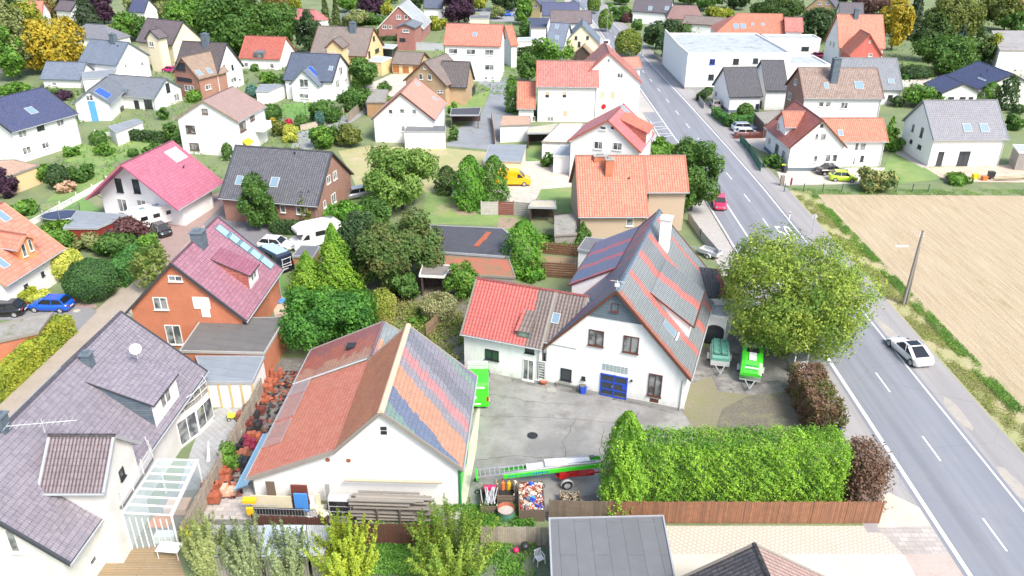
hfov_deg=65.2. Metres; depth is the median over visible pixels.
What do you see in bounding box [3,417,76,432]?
roof aerial
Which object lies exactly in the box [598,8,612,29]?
clipped bush
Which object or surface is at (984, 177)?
site tub
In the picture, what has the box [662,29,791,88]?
commercial building
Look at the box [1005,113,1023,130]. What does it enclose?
bush
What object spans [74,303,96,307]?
parking strip
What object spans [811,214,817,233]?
road sign
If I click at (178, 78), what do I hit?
window
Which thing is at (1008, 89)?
conifer tree
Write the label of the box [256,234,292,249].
parked car
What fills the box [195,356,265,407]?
lean to
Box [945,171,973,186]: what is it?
bush
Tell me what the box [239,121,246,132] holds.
window
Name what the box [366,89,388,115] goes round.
shed
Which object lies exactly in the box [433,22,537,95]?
garden plants
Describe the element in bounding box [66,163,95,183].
bush
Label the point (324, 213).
clipped bush
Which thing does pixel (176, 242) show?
driveway
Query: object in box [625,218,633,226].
window
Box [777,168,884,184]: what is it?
driveway
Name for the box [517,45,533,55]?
hedge
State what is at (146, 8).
house
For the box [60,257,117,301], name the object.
clipped bush
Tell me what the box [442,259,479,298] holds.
bush
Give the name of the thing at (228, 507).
yard
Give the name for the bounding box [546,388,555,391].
stone slab
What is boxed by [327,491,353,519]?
shelf
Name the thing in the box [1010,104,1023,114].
clipped bush
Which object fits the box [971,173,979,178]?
site box
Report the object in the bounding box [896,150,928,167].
gravel path
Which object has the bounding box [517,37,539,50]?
flat garage
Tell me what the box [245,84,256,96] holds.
clipped bush
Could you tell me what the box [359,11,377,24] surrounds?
bush
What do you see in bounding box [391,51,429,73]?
garage block
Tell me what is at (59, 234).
bush
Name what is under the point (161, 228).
parked car
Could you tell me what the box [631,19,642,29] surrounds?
bush
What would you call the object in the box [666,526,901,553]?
pavement
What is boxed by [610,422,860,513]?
hedge
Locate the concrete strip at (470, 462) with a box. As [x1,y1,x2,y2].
[451,407,479,518]
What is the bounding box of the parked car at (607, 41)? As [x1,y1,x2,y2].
[603,39,609,45]
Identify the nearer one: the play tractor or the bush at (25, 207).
the play tractor
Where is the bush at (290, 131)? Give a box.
[282,123,298,142]
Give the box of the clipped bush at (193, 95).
[185,89,202,101]
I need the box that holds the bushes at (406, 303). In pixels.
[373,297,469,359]
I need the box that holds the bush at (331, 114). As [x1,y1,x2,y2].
[307,99,342,122]
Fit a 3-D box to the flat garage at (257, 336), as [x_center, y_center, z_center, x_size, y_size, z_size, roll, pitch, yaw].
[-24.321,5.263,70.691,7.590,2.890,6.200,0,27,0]
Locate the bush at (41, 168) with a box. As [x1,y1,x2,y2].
[36,163,53,183]
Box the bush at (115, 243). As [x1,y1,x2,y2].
[91,227,136,259]
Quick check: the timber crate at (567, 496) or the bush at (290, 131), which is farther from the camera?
the bush at (290, 131)
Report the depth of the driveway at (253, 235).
98.48 m
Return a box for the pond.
[381,286,409,314]
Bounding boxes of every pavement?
[565,0,763,276]
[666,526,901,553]
[747,283,918,532]
[877,526,948,554]
[878,492,930,526]
[904,554,962,575]
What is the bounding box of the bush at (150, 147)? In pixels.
[141,142,159,152]
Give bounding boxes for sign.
[787,177,792,184]
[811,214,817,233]
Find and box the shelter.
[528,200,555,223]
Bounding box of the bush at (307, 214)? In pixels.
[297,190,311,219]
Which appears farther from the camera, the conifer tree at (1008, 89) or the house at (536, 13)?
the house at (536, 13)
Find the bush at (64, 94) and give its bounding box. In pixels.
[52,89,72,100]
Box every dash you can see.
[876,373,890,391]
[922,436,940,460]
[982,518,1007,550]
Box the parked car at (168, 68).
[161,65,173,72]
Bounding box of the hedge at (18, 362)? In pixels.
[0,313,78,402]
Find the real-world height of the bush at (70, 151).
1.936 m
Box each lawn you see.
[22,168,113,216]
[43,192,101,221]
[64,142,141,166]
[106,131,182,147]
[279,272,292,304]
[282,102,309,117]
[351,198,357,208]
[359,538,549,575]
[423,192,533,240]
[445,91,489,125]
[527,141,541,160]
[536,187,572,213]
[884,152,939,183]
[903,60,927,67]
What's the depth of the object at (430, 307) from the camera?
76.57 m
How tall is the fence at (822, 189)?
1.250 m
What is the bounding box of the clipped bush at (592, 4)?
[587,0,600,11]
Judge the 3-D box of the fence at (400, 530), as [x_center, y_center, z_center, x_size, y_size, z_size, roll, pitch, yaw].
[-8.147,15.777,51.256,7.342,1.950,0.101,1,27,1]
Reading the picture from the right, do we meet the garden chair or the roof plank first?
the garden chair
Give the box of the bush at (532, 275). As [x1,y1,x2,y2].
[517,265,546,282]
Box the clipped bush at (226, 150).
[221,142,232,158]
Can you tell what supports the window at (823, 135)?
in the house at (800, 137)
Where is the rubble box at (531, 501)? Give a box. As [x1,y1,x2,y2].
[518,481,544,521]
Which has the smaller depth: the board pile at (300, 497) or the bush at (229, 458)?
the board pile at (300, 497)
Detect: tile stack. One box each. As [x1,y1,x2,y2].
[206,490,221,504]
[210,482,222,497]
[215,475,230,488]
[219,481,238,497]
[222,465,232,475]
[234,446,249,457]
[235,410,242,421]
[235,437,244,450]
[237,454,249,467]
[241,436,256,450]
[245,416,253,429]
[247,419,262,431]
[247,430,261,441]
[252,409,260,419]
[254,402,266,415]
[260,393,270,404]
[262,381,273,393]
[264,377,278,386]
[270,367,282,379]
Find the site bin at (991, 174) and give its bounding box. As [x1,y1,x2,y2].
[987,171,995,179]
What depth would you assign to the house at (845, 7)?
233.22 m
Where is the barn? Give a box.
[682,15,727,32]
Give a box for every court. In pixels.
[367,74,408,96]
[475,7,526,21]
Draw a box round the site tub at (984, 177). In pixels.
[981,175,987,180]
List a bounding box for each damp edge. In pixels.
[489,373,679,413]
[515,494,600,512]
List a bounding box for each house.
[0,86,81,161]
[0,159,42,196]
[0,201,66,300]
[0,311,214,575]
[28,1,50,23]
[39,33,151,87]
[54,0,84,20]
[71,74,183,121]
[74,23,131,45]
[84,140,222,225]
[125,216,284,348]
[128,0,158,19]
[135,17,200,71]
[171,32,243,99]
[174,86,271,155]
[218,144,353,225]
[238,35,296,69]
[282,52,350,102]
[293,8,329,31]
[310,21,384,64]
[370,76,447,142]
[377,0,431,50]
[403,53,474,105]
[423,0,443,18]
[443,23,518,81]
[459,209,714,411]
[530,0,555,17]
[540,0,584,25]
[546,19,599,59]
[550,10,591,28]
[566,103,654,176]
[569,153,689,238]
[632,0,673,23]
[665,5,701,25]
[709,13,803,35]
[712,59,786,112]
[763,100,888,170]
[784,56,884,116]
[803,0,838,19]
[823,8,885,63]
[836,2,863,13]
[841,57,903,104]
[901,99,1009,165]
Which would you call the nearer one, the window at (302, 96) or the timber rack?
the timber rack
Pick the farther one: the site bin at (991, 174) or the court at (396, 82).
the court at (396, 82)
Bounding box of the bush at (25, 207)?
[8,198,39,215]
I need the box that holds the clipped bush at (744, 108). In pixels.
[736,102,754,114]
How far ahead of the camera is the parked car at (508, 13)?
253.47 m
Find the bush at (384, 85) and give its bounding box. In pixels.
[377,80,391,90]
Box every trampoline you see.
[37,199,79,223]
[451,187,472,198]
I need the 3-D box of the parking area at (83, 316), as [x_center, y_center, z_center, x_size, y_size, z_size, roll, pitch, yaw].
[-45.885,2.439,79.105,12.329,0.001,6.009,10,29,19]
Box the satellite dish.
[129,344,141,358]
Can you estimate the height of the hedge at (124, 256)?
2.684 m
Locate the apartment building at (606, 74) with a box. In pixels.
[517,42,642,121]
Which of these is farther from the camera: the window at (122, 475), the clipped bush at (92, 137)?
the clipped bush at (92, 137)
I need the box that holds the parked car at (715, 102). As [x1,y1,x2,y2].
[709,99,721,107]
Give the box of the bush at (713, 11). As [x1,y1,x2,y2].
[704,6,734,16]
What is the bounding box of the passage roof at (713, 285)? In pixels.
[699,267,730,304]
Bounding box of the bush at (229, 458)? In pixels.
[216,440,239,469]
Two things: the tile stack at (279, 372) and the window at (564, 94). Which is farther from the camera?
the window at (564, 94)
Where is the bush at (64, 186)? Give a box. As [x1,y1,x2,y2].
[53,180,76,192]
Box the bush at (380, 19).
[374,15,385,25]
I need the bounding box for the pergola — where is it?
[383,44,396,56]
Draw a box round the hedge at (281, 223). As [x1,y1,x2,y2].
[271,218,308,235]
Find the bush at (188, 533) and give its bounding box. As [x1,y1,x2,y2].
[178,519,202,545]
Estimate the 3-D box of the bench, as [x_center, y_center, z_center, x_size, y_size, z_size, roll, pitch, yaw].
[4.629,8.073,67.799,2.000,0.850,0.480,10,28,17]
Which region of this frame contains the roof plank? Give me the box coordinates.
[473,232,490,246]
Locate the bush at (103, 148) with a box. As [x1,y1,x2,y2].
[92,142,115,156]
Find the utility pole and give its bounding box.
[895,230,924,304]
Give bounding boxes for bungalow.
[682,542,824,575]
[923,61,1023,103]
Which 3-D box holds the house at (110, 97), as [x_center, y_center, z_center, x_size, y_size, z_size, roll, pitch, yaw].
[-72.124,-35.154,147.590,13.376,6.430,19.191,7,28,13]
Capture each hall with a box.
[430,225,510,258]
[443,255,515,292]
[991,30,1023,70]
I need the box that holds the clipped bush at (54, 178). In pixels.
[44,163,69,187]
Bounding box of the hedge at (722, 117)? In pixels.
[711,106,754,126]
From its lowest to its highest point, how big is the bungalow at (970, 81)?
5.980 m
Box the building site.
[926,164,1023,182]
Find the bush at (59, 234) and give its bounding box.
[39,219,77,247]
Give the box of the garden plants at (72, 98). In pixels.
[0,84,84,123]
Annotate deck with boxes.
[98,537,184,575]
[541,256,577,274]
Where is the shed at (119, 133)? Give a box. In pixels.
[107,119,143,145]
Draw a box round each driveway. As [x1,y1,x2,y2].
[0,225,204,415]
[158,192,222,265]
[204,204,276,247]
[672,554,915,575]
[704,101,752,124]
[745,137,766,152]
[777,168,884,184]
[902,78,933,86]
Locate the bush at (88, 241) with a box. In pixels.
[72,231,99,248]
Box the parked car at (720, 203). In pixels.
[712,192,727,209]
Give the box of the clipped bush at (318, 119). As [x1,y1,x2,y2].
[314,110,324,124]
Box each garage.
[63,211,127,247]
[179,317,287,377]
[255,84,285,103]
[368,55,391,75]
[403,126,445,148]
[469,15,489,23]
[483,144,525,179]
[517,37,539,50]
[548,515,675,575]
[553,145,569,172]
[574,43,599,59]
[705,299,734,343]
[1009,144,1023,169]
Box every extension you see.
[82,69,116,91]
[527,18,549,41]
[541,123,583,157]
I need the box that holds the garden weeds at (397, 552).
[370,503,535,575]
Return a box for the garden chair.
[533,548,545,566]
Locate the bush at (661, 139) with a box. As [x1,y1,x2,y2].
[651,136,666,144]
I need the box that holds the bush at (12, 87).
[0,81,31,95]
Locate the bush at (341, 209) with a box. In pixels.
[326,199,363,225]
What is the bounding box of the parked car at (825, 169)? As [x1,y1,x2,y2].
[815,163,847,175]
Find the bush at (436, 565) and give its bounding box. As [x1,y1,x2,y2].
[403,493,502,575]
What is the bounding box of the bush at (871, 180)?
[856,165,899,192]
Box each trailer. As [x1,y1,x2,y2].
[691,245,722,258]
[707,338,731,375]
[737,344,763,390]
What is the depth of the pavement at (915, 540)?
52.45 m
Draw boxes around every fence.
[181,378,263,542]
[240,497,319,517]
[251,514,328,530]
[326,522,441,546]
[347,105,364,121]
[426,300,447,336]
[480,525,548,545]
[481,201,497,214]
[491,112,495,143]
[498,201,513,214]
[514,202,529,215]
[530,261,575,278]
[531,242,579,263]
[549,498,613,516]
[608,500,884,523]
[688,212,719,258]
[697,96,704,107]
[734,131,765,138]
[739,134,761,170]
[784,183,861,191]
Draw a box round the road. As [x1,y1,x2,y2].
[580,0,1023,575]
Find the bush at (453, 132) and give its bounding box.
[447,125,458,141]
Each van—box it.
[258,242,293,271]
[289,216,340,249]
[467,361,489,406]
[495,168,530,186]
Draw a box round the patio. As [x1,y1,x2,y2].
[177,407,241,491]
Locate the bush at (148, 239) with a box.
[136,231,162,259]
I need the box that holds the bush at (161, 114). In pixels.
[156,107,169,119]
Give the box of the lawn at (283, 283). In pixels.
[279,272,292,304]
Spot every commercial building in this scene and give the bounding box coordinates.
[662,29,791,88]
[761,34,820,54]
[788,55,830,78]
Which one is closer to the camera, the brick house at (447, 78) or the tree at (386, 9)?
the brick house at (447, 78)
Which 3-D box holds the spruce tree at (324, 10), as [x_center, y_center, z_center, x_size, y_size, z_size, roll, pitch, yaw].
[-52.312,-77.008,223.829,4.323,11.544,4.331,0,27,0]
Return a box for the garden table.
[155,541,182,560]
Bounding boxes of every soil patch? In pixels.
[448,203,475,214]
[497,217,517,228]
[711,392,805,442]
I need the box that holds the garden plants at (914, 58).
[712,21,1023,89]
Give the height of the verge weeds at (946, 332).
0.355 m
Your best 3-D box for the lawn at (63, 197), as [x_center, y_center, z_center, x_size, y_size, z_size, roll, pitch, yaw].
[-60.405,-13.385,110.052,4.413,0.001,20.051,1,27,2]
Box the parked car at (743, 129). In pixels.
[733,127,759,136]
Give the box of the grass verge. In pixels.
[789,190,1023,454]
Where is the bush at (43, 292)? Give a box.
[26,288,51,302]
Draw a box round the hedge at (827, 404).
[784,360,850,442]
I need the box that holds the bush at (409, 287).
[389,272,420,299]
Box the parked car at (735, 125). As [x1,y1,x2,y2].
[731,121,756,129]
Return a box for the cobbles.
[683,376,749,441]
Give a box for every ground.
[0,0,1023,575]
[363,276,466,331]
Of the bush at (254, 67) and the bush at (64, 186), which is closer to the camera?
the bush at (64, 186)
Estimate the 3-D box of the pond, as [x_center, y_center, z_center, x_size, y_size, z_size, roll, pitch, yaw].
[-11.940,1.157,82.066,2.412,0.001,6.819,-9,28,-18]
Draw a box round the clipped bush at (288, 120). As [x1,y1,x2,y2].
[284,118,292,124]
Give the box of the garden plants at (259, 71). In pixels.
[149,23,377,86]
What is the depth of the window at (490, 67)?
170.07 m
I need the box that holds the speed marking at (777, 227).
[775,226,796,238]
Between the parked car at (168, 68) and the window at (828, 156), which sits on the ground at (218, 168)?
the parked car at (168, 68)
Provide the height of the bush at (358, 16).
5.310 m
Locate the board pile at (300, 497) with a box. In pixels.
[250,481,329,515]
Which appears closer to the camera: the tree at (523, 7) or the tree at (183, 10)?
the tree at (183, 10)
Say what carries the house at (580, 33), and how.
on the ground at (218, 168)
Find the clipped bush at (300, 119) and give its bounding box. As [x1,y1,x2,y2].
[294,114,308,126]
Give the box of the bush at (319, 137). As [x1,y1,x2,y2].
[308,125,333,148]
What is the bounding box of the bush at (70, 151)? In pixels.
[62,145,80,157]
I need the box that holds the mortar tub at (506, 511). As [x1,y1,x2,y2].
[497,502,515,521]
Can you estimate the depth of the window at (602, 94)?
143.14 m
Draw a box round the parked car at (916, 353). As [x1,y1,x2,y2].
[886,336,934,366]
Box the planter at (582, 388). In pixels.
[579,384,586,393]
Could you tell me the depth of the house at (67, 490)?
50.34 m
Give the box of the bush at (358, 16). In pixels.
[341,9,370,26]
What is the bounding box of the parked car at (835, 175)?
[828,169,857,182]
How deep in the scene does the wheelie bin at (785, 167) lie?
118.24 m
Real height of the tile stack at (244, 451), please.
0.755 m
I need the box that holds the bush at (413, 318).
[407,307,445,330]
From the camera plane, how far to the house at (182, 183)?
99.23 m
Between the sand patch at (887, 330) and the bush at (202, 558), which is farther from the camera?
the sand patch at (887, 330)
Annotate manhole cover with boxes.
[527,432,537,438]
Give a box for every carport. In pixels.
[450,107,480,128]
[753,110,781,137]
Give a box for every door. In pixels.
[392,65,399,72]
[402,66,408,73]
[522,358,533,381]
[599,373,627,399]
[705,325,723,343]
[774,144,778,153]
[851,156,856,165]
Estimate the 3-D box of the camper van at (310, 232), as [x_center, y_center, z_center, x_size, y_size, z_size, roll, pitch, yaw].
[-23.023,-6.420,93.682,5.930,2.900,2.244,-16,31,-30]
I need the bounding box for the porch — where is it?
[577,237,604,267]
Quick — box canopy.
[527,123,557,146]
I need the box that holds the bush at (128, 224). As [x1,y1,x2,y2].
[100,215,151,243]
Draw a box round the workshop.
[234,321,477,504]
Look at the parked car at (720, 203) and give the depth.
104.85 m
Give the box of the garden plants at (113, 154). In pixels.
[43,96,346,179]
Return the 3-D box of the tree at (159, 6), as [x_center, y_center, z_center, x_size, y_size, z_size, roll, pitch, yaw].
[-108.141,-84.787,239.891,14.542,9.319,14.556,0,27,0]
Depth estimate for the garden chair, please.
50.29 m
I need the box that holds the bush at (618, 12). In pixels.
[612,5,631,20]
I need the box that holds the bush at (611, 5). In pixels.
[608,3,616,10]
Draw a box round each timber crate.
[480,483,497,513]
[495,480,514,503]
[559,491,579,508]
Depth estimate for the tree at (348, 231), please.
80.98 m
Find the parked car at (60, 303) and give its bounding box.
[27,293,74,313]
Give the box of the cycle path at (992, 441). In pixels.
[600,0,1023,503]
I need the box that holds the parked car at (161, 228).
[150,220,172,237]
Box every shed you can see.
[0,312,57,362]
[107,119,143,145]
[292,245,320,272]
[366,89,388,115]
[419,264,450,295]
[500,115,530,142]
[554,213,576,251]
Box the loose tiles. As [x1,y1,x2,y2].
[222,370,297,498]
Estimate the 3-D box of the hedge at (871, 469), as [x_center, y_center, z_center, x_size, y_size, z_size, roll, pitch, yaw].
[24.110,12.693,54.992,3.868,4.662,3.775,0,27,0]
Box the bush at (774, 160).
[762,153,783,167]
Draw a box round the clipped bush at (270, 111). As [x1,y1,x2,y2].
[264,103,282,119]
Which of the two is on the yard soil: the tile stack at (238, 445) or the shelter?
the tile stack at (238, 445)
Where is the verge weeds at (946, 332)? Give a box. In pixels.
[793,187,1023,423]
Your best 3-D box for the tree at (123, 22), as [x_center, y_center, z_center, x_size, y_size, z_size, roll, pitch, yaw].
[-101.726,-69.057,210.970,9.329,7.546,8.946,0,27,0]
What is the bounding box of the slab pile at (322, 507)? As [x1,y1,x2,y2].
[305,502,331,517]
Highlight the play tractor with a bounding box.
[227,412,235,421]
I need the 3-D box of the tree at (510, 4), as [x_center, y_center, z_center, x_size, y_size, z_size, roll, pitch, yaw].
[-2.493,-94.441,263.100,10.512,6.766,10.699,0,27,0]
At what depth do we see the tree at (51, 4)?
235.26 m
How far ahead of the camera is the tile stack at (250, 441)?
60.23 m
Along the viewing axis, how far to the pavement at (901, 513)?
54.53 m
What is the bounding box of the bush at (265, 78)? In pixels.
[259,71,275,83]
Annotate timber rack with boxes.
[344,479,441,524]
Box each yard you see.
[203,481,255,518]
[274,297,285,316]
[436,324,697,518]
[490,161,571,204]
[690,334,799,409]
[1008,71,1023,78]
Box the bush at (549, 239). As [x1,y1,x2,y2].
[536,233,568,249]
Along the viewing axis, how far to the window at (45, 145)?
123.61 m
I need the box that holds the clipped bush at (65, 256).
[50,247,83,279]
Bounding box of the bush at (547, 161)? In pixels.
[540,152,553,166]
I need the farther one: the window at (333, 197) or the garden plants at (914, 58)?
the garden plants at (914, 58)
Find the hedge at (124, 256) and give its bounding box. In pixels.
[104,242,153,287]
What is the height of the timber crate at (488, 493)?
1.101 m
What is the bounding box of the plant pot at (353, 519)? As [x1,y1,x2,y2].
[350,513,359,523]
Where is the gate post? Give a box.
[779,175,784,185]
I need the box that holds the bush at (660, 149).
[650,141,675,154]
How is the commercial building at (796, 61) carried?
on the ground at (218, 168)
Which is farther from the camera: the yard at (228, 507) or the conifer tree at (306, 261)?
the conifer tree at (306, 261)
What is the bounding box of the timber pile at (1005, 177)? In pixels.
[990,175,1023,180]
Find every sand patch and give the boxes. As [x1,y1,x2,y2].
[878,321,897,336]
[943,395,972,430]
[996,466,1023,498]
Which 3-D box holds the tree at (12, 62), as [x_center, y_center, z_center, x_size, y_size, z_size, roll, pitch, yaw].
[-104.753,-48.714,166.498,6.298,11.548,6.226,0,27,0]
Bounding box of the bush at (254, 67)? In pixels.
[250,63,259,71]
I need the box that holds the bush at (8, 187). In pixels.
[0,167,19,198]
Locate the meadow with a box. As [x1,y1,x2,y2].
[338,146,485,191]
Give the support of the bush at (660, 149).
on the ground at (218, 168)
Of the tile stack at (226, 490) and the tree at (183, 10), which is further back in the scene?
the tree at (183, 10)
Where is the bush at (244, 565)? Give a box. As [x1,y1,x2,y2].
[218,510,270,575]
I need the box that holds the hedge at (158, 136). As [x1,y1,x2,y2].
[128,128,167,143]
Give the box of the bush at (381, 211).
[358,195,391,222]
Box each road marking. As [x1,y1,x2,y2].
[579,0,778,284]
[613,23,1023,511]
[651,123,737,251]
[819,347,972,575]
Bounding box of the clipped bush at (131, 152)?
[127,148,138,156]
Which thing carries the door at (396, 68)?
in the garage block
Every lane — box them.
[291,103,366,149]
[446,78,514,149]
[644,112,755,256]
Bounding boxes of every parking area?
[0,301,96,338]
[691,89,711,96]
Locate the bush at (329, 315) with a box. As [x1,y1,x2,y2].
[276,284,379,350]
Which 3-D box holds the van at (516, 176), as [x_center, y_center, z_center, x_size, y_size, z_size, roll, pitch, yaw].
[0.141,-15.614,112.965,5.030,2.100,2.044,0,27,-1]
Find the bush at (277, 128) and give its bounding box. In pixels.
[271,119,286,136]
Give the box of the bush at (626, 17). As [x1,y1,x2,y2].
[622,12,632,22]
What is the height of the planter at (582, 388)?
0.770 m
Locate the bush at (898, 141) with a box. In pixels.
[891,137,905,150]
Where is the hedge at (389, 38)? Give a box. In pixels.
[380,35,396,40]
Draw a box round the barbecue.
[513,541,529,555]
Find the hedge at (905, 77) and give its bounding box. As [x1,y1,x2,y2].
[902,72,933,79]
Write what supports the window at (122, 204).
in the house at (182, 183)
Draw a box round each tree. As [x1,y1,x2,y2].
[0,0,16,9]
[0,0,33,76]
[0,26,25,80]
[9,0,47,24]
[21,15,86,70]
[36,0,57,18]
[71,0,103,29]
[87,0,114,23]
[109,11,145,37]
[122,0,173,17]
[126,243,169,289]
[129,17,144,38]
[161,0,212,35]
[194,0,252,54]
[236,171,270,227]
[243,1,299,42]
[244,0,257,5]
[259,0,289,6]
[267,196,279,231]
[271,74,285,88]
[283,250,332,295]
[286,0,301,8]
[293,9,320,51]
[308,222,366,296]
[321,0,330,25]
[330,0,341,25]
[333,208,374,283]
[335,122,362,145]
[336,0,358,10]
[336,85,372,111]
[348,56,378,88]
[354,219,408,291]
[356,0,384,14]
[360,142,439,209]
[375,207,444,279]
[379,0,393,16]
[411,0,423,8]
[433,165,460,196]
[441,0,474,22]
[450,154,489,212]
[472,0,487,10]
[477,154,510,201]
[490,0,517,9]
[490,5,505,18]
[501,219,547,281]
[503,75,516,112]
[514,0,532,22]
[516,51,535,80]
[531,35,574,59]
[570,221,591,253]
[594,410,651,515]
[613,0,629,4]
[642,20,668,48]
[655,31,676,55]
[663,18,681,32]
[671,134,725,210]
[679,0,695,4]
[679,21,694,32]
[693,0,721,8]
[714,221,888,365]
[720,0,750,9]
[749,0,805,18]
[802,7,838,40]
[851,0,892,13]
[878,0,916,49]
[888,116,895,127]
[902,83,947,103]
[903,0,924,39]
[910,10,948,61]
[910,33,980,73]
[925,0,986,36]
[932,22,956,39]
[954,21,969,36]
[969,27,996,61]
[976,0,999,27]
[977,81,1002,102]
[986,32,1003,61]
[992,0,1023,29]
[995,74,1021,110]
[998,11,1023,29]
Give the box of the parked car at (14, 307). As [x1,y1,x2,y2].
[0,298,27,317]
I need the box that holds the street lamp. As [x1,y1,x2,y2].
[641,23,655,58]
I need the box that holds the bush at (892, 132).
[883,125,900,151]
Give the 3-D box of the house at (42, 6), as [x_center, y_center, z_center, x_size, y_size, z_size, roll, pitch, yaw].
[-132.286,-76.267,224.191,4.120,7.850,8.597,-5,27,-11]
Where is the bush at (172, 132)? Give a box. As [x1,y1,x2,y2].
[162,122,180,143]
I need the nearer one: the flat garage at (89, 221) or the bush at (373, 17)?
the flat garage at (89, 221)
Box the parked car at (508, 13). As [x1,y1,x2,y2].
[504,11,513,15]
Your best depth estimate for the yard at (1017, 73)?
182.28 m
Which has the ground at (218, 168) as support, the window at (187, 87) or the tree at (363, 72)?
the tree at (363, 72)
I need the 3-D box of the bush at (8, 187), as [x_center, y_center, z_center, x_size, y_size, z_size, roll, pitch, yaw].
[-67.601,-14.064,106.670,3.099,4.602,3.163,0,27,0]
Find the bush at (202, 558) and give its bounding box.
[178,507,224,575]
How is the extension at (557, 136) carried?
on the ground at (218, 168)
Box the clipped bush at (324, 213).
[322,209,329,216]
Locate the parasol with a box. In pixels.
[206,440,210,461]
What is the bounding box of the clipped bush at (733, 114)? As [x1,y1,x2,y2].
[730,112,739,116]
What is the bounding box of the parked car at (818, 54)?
[811,51,823,57]
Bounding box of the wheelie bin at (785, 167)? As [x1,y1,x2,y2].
[783,165,787,172]
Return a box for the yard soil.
[198,358,450,536]
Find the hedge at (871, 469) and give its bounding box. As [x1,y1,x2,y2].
[835,434,899,510]
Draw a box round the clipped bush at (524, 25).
[519,20,530,36]
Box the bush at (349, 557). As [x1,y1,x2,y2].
[300,508,379,575]
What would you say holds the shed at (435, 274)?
on the bare ground at (378, 284)
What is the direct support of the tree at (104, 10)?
on the ground at (218, 168)
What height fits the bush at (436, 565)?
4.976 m
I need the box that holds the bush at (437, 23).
[428,15,447,30]
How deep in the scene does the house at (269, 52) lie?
180.81 m
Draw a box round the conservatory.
[122,458,202,548]
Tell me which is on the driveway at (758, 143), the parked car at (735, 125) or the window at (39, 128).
the parked car at (735, 125)
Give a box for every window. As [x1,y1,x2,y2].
[3,529,23,554]
[18,130,28,138]
[21,243,28,257]
[22,146,31,155]
[27,239,34,251]
[37,125,44,131]
[41,141,50,149]
[56,119,64,126]
[85,95,93,100]
[87,101,98,120]
[89,553,99,569]
[114,178,123,192]
[117,198,127,212]
[118,466,126,482]
[131,179,140,193]
[134,100,139,108]
[136,199,145,205]
[143,99,153,109]
[152,297,169,310]
[164,325,183,345]
[165,83,170,92]
[168,275,183,282]
[174,93,179,101]
[175,62,185,71]
[176,77,191,82]
[184,85,193,90]
[185,125,195,133]
[189,143,199,150]
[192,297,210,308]
[201,109,208,114]
[201,308,210,316]
[205,84,210,90]
[231,77,236,83]
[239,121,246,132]
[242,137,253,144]
[280,205,285,213]
[296,206,305,215]
[299,79,308,87]
[299,93,308,98]
[326,174,331,184]
[331,192,336,203]
[333,170,337,181]
[339,66,342,75]
[449,49,457,53]
[466,49,475,54]
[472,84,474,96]
[484,349,499,362]
[485,50,493,55]
[485,64,493,70]
[524,348,534,354]
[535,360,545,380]
[547,117,553,121]
[559,368,571,382]
[562,91,566,97]
[562,110,567,116]
[587,329,603,348]
[594,141,602,149]
[600,91,604,98]
[610,91,614,98]
[610,303,618,313]
[613,142,621,150]
[617,73,622,78]
[621,335,638,354]
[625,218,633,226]
[646,373,662,398]
[708,74,713,79]
[709,59,714,64]
[732,59,738,64]
[752,58,758,63]
[801,47,808,50]
[812,155,817,162]
[819,133,826,140]
[824,154,830,162]
[831,154,837,162]
[840,102,847,108]
[854,143,859,150]
[859,143,866,150]
[919,127,923,137]
[935,152,944,165]
[956,151,970,165]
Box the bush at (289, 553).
[265,517,311,575]
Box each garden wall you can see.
[29,176,106,223]
[300,107,346,130]
[416,42,443,50]
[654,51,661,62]
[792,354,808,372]
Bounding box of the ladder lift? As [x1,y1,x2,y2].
[474,454,606,493]
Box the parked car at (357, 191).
[349,184,369,198]
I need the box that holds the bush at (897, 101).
[888,95,904,107]
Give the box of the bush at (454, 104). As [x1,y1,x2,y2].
[447,101,457,113]
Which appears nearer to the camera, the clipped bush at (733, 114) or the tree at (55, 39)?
the clipped bush at (733, 114)
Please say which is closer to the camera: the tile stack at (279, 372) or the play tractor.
the play tractor
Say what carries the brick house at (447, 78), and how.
on the ground at (218, 168)
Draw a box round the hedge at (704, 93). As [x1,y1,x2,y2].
[695,87,713,100]
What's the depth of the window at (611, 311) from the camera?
63.02 m
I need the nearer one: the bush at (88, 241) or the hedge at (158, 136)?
the bush at (88, 241)
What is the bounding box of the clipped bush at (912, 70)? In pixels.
[900,65,933,78]
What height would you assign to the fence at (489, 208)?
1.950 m
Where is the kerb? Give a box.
[643,112,741,260]
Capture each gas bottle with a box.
[501,478,504,489]
[507,478,510,489]
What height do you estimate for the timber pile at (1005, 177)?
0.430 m
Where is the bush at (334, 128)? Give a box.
[330,125,338,142]
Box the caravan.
[124,203,171,226]
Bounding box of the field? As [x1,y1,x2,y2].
[817,194,1023,414]
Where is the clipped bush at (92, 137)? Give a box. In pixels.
[87,130,107,144]
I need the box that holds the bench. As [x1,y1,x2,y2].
[555,381,577,390]

